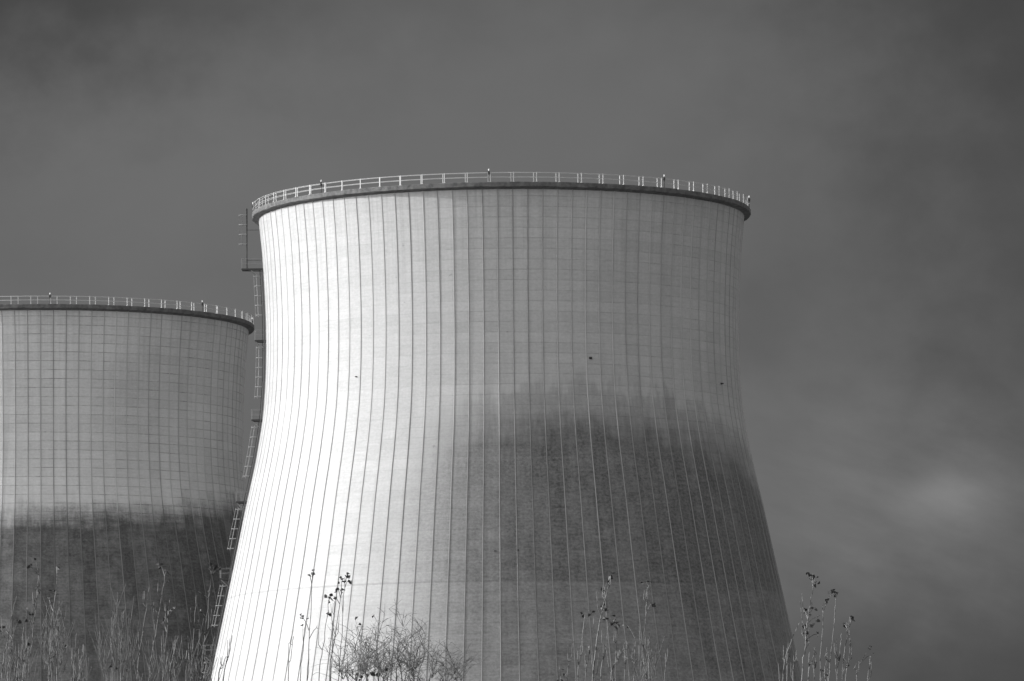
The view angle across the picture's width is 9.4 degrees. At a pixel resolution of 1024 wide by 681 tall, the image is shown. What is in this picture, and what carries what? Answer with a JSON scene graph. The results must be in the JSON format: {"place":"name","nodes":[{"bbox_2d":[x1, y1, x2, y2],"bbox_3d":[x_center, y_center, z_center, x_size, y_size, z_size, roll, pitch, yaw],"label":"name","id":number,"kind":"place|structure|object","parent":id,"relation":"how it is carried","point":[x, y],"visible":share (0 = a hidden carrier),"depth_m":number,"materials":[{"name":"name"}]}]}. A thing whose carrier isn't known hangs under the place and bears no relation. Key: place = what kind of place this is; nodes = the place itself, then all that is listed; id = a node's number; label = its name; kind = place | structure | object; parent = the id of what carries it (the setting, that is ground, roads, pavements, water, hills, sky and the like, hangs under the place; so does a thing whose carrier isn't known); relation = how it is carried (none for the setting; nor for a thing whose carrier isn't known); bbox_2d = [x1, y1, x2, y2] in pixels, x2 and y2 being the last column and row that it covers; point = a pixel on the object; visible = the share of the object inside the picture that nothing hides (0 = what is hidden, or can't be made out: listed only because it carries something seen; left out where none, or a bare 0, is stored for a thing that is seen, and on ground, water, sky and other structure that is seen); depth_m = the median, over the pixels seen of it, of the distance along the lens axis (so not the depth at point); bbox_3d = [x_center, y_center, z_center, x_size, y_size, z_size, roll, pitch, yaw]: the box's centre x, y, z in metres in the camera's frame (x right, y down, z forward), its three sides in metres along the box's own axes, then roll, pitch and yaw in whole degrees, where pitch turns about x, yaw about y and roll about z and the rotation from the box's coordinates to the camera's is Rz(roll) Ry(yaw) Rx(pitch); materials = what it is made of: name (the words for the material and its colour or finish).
{"place":"outdoors","nodes":[
{"label":"outdoors","id":0,"kind":"place"},
{"bbox_2d":[0,0,1023,680],"label":"sky","id":1,"kind":"structure","parent":0,"point":[876,147],"materials":[{"name":"grey"}]},
{"label":"ground","id":2,"kind":"structure","parent":0,"visible":0},
{"bbox_2d":[0,595,28,680],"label":"young poplar","id":3,"kind":"object","parent":2,"relation":"on","point":[11,660],"visible":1,"depth_m":137.60,"materials":[{"name":"grey plant"}]},
{"bbox_2d":[15,558,40,680],"bbox_3d":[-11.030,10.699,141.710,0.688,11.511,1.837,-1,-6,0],"label":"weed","id":4,"kind":"object","parent":2,"relation":"on","point":[27,643],"visible":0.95,"depth_m":142.20,"materials":[{"name":"grey plant"}]},
{"bbox_2d":[37,565,74,680],"bbox_3d":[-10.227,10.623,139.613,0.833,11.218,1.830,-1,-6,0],"label":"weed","id":5,"kind":"object","parent":2,"relation":"on","point":[53,650],"visible":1,"depth_m":139.88,"materials":[{"name":"grey plant"}]},
{"bbox_2d":[69,633,90,680],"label":"young poplar","id":6,"kind":"object","parent":2,"relation":"on","point":[79,667],"visible":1,"depth_m":149.81,"materials":[{"name":"grey plant"}]},
{"bbox_2d":[88,582,143,680],"bbox_3d":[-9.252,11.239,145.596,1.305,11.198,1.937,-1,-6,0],"label":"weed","id":7,"kind":"object","parent":2,"relation":"on","point":[119,649],"visible":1,"depth_m":145.89,"materials":[{"name":"grey plant"}]},
{"bbox_2d":[0,293,253,680],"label":"cooling tower","id":8,"kind":"structure","parent":2,"relation":"on","point":[121,449],"depth_m":808.73,"materials":[{"name":"grey concrete"}]},
{"bbox_2d":[125,563,170,680],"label":"young poplar","id":9,"kind":"object","parent":2,"relation":"on","point":[153,604],"visible":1,"depth_m":138.99,"materials":[{"name":"grey plant"}]},
{"bbox_2d":[154,599,187,680],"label":"young poplar","id":10,"kind":"object","parent":2,"relation":"on","point":[164,666],"visible":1,"depth_m":140.75,"materials":[{"name":"grey plant"}]},
{"bbox_2d":[185,563,224,680],"bbox_3d":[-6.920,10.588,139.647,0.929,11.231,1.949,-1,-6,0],"label":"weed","id":11,"kind":"object","parent":2,"relation":"on","point":[209,672],"visible":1,"depth_m":140.07,"materials":[{"name":"grey plant"}]},
{"bbox_2d":[218,639,231,680],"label":"young poplar","id":12,"kind":"object","parent":2,"relation":"on","point":[224,659],"visible":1,"depth_m":134.58,"materials":[{"name":"grey plant"}]},
{"bbox_2d":[288,569,317,680],"bbox_3d":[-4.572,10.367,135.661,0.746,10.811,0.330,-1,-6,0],"label":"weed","id":13,"kind":"object","parent":2,"relation":"on","point":[312,573],"visible":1,"depth_m":136.09,"materials":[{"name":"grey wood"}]},
{"bbox_2d":[318,572,351,680],"bbox_3d":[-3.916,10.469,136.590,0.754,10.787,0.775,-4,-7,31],"label":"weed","id":14,"kind":"object","parent":2,"relation":"on","point":[338,589],"visible":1,"depth_m":137.09,"materials":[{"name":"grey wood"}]},
{"bbox_2d":[313,600,486,680],"bbox_3d":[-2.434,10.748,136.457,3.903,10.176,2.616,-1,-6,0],"label":"bush","id":15,"kind":"object","parent":2,"relation":"on","point":[362,663],"visible":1,"depth_m":136.66,"materials":[{"name":"grey plant"}]},
{"bbox_2d":[200,169,801,680],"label":"cooling tower","id":16,"kind":"structure","parent":2,"relation":"on","point":[504,429],"depth_m":689.98,"materials":[{"name":"concrete"}]},
{"bbox_2d":[557,611,594,680],"bbox_3d":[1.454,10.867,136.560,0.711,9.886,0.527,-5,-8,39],"label":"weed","id":17,"kind":"object","parent":2,"relation":"on","point":[583,616],"visible":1,"depth_m":136.81,"materials":[{"name":"grey plant"}]},
{"bbox_2d":[591,573,623,680],"bbox_3d":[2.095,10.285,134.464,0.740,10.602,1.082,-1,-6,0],"label":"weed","id":18,"kind":"object","parent":2,"relation":"on","point":[607,618],"visible":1,"depth_m":134.82,"materials":[{"name":"grey plant"}]},
{"bbox_2d":[623,625,638,680],"bbox_3d":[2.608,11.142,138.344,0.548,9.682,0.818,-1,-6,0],"label":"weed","id":19,"kind":"object","parent":2,"relation":"on","point":[624,657],"visible":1,"depth_m":138.83,"materials":[{"name":"grey plant"}]},
{"bbox_2d":[628,580,664,680],"bbox_3d":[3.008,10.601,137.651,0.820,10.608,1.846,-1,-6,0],"label":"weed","id":20,"kind":"object","parent":2,"relation":"on","point":[646,668],"visible":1,"depth_m":138.05,"materials":[{"name":"plant"}]},
{"bbox_2d":[664,647,667,680],"bbox_3d":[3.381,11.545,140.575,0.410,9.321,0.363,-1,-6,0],"label":"weed","id":21,"kind":"object","parent":2,"relation":"on","point":[665,662],"visible":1,"depth_m":141.00,"materials":[{"name":"plant"}]},
{"bbox_2d":[778,622,799,680],"bbox_3d":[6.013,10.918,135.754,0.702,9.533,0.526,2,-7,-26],"label":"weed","id":22,"kind":"object","parent":2,"relation":"on","point":[786,657],"visible":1,"depth_m":136.30,"materials":[{"name":"plant"}]},
{"bbox_2d":[800,572,820,680],"bbox_3d":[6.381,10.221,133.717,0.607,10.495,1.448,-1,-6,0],"label":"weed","id":23,"kind":"object","parent":2,"relation":"on","point":[808,574],"visible":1,"depth_m":134.03,"materials":[{"name":"plant"}]},
{"bbox_2d":[820,589,838,680],"bbox_3d":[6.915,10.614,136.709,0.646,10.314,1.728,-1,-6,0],"label":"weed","id":24,"kind":"object","parent":2,"relation":"on","point":[832,591],"visible":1,"depth_m":137.26,"materials":[{"name":"plant"}]},
{"bbox_2d":[834,616,854,680],"bbox_3d":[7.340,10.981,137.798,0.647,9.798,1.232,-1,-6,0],"label":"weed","id":25,"kind":"object","parent":2,"relation":"on","point":[845,626],"visible":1,"depth_m":138.40,"materials":[{"name":"plant"}]},
{"bbox_2d":[854,646,873,680],"bbox_3d":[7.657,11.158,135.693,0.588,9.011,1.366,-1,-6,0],"label":"weed","id":26,"kind":"object","parent":2,"relation":"on","point":[869,647],"visible":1,"depth_m":136.01,"materials":[{"name":"plant"}]}
]}

